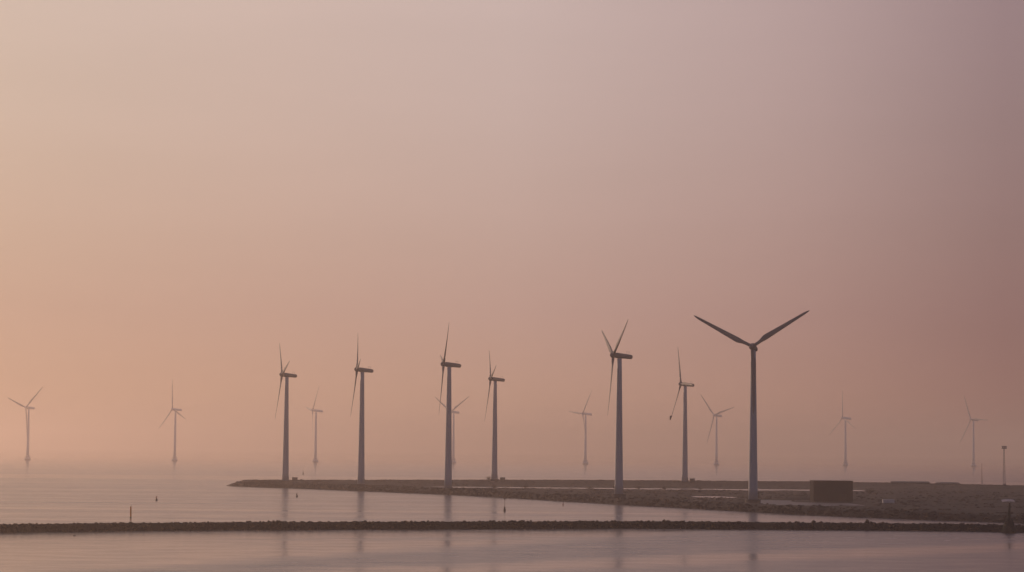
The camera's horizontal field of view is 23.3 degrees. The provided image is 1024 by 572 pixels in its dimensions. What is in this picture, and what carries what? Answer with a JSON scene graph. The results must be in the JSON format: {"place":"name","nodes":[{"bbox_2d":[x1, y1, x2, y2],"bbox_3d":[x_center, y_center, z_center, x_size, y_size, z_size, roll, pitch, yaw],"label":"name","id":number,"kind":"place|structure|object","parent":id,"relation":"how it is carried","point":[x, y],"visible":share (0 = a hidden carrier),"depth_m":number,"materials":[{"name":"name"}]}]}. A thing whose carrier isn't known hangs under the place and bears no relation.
{"place":"outdoors","nodes":[
{"label":"outdoors","id":0,"kind":"place"},
{"bbox_2d":[0,448,1023,571],"bbox_3d":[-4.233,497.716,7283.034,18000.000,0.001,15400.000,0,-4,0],"label":"sea","id":1,"kind":"structure","parent":0,"point":[59,486],"depth_m":651.53,"materials":[{"name":"grey liquid"}]},
{"bbox_2d":[7,387,42,459],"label":"wind turbine","id":2,"kind":"object","parent":1,"relation":"in","point":[27,457],"visible":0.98,"depth_m":3031.48,"materials":[{"name":"metal"}]},
{"bbox_2d":[159,381,184,460],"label":"wind turbine","id":3,"kind":"object","parent":1,"relation":"in","point":[174,458],"visible":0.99,"depth_m":3069.98,"materials":[{"name":"metal"}]},
{"bbox_2d":[306,388,322,462],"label":"wind turbine","id":4,"kind":"object","parent":1,"relation":"in","point":[315,459],"visible":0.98,"depth_m":3069.27,"materials":[{"name":"metal"}]},
{"bbox_2d":[435,397,467,463],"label":"wind turbine","id":5,"kind":"object","parent":1,"relation":"in","point":[453,441],"visible":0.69,"depth_m":3085.88,"materials":[{"name":"metal"}]},
{"bbox_2d":[0,519,1023,532],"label":"rock breakwater","id":6,"kind":"object","parent":1,"relation":"in","point":[342,525],"visible":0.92,"depth_m":565.27,"materials":[{"name":"stone"}]},
{"bbox_2d":[1000,499,1016,532],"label":"harbour beacon","id":7,"kind":"object","parent":6,"relation":"on","point":[1008,526],"visible":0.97,"depth_m":567.48,"materials":[{"name":"grey paint"}]},
{"bbox_2d":[569,391,591,463],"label":"wind turbine","id":8,"kind":"object","parent":1,"relation":"in","point":[585,460],"visible":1,"depth_m":3149.93,"materials":[{"name":"metal"}]},
{"bbox_2d":[701,395,733,464],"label":"wind turbine","id":9,"kind":"object","parent":1,"relation":"in","point":[716,461],"visible":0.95,"depth_m":3187.59,"materials":[{"name":"metal"}]},
{"bbox_2d":[829,390,854,465],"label":"wind turbine","id":10,"kind":"object","parent":1,"relation":"in","point":[845,463],"visible":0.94,"depth_m":3340.24,"materials":[{"name":"metal"}]},
{"bbox_2d":[960,397,985,466],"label":"wind turbine","id":11,"kind":"object","parent":1,"relation":"in","point":[973,464],"visible":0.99,"depth_m":3384.51,"materials":[{"name":"metal"}]},
{"bbox_2d":[0,0,1023,456],"label":"sky","id":12,"kind":"structure","parent":0,"point":[191,190],"materials":[{"name":"pink"}]},
{"bbox_2d":[227,479,1023,522],"bbox_3d":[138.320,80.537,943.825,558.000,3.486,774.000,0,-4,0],"label":"land","id":13,"kind":"structure","parent":0,"point":[895,496],"depth_m":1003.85,"materials":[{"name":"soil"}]},
{"bbox_2d":[275,343,296,480],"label":"wind turbine","id":14,"kind":"object","parent":13,"relation":"on","point":[285,465],"visible":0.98,"depth_m":1173.08,"materials":[{"name":"metal"}]},
{"bbox_2d":[350,343,373,484],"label":"wind turbine","id":15,"kind":"object","parent":13,"relation":"on","point":[361,464],"visible":0.98,"depth_m":1086.54,"materials":[{"name":"metal"}]},
{"bbox_2d":[439,326,460,487],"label":"wind turbine","id":16,"kind":"object","parent":13,"relation":"on","point":[448,458],"visible":0.94,"depth_m":1009.19,"materials":[{"name":"metal"}]},
{"bbox_2d":[485,352,504,480],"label":"wind turbine","id":17,"kind":"object","parent":13,"relation":"on","point":[494,476],"visible":1,"depth_m":1242.09,"materials":[{"name":"metal"}]},
{"bbox_2d":[602,320,632,497],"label":"wind turbine","id":18,"kind":"object","parent":13,"relation":"on","point":[618,490],"visible":0.99,"depth_m":897.91,"materials":[{"name":"metal"}]},
{"bbox_2d":[670,350,693,482],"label":"wind turbine","id":19,"kind":"object","parent":13,"relation":"on","point":[684,458],"visible":0.99,"depth_m":1278.80,"materials":[{"name":"metal"}]},
{"bbox_2d":[694,311,808,503],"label":"wind turbine","id":20,"kind":"object","parent":13,"relation":"on","point":[753,489],"visible":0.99,"depth_m":816.04,"materials":[{"name":"metal"}]},
{"bbox_2d":[810,480,852,501],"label":"storage hall","id":21,"kind":"structure","parent":13,"relation":"on","point":[831,490],"depth_m":893.19,"materials":[{"name":"black metal"}]},
{"bbox_2d":[840,494,846,501],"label":"roller door","id":22,"kind":"structure","parent":21,"relation":"in","point":[843,497],"depth_m":892.83,"materials":[{"name":"grey metal"}]},
{"bbox_2d":[882,499,893,503],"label":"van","id":23,"kind":"object","parent":13,"relation":"on","point":[885,501],"visible":1,"depth_m":804.35,"materials":[{"name":"paint"}]},
{"bbox_2d":[890,481,929,483],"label":"long shed","id":24,"kind":"structure","parent":13,"relation":"on","point":[896,482],"depth_m":1264.70,"materials":[{"name":"grey metal"}]},
{"bbox_2d":[936,482,959,483],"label":"long shed","id":25,"kind":"structure","parent":13,"relation":"on","point":[947,483],"depth_m":1252.38,"materials":[{"name":"grey metal"}]},
{"bbox_2d":[1001,446,1006,484],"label":"floodlight mast","id":26,"kind":"object","parent":13,"relation":"on","point":[1004,448],"visible":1,"depth_m":1219.05,"materials":[{"name":"metal"}]},
{"bbox_2d":[761,500,864,505],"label":"mud flat","id":27,"kind":"structure","parent":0,"point":[780,502],"depth_m":871.14,"materials":[{"name":"soil"}]}
]}

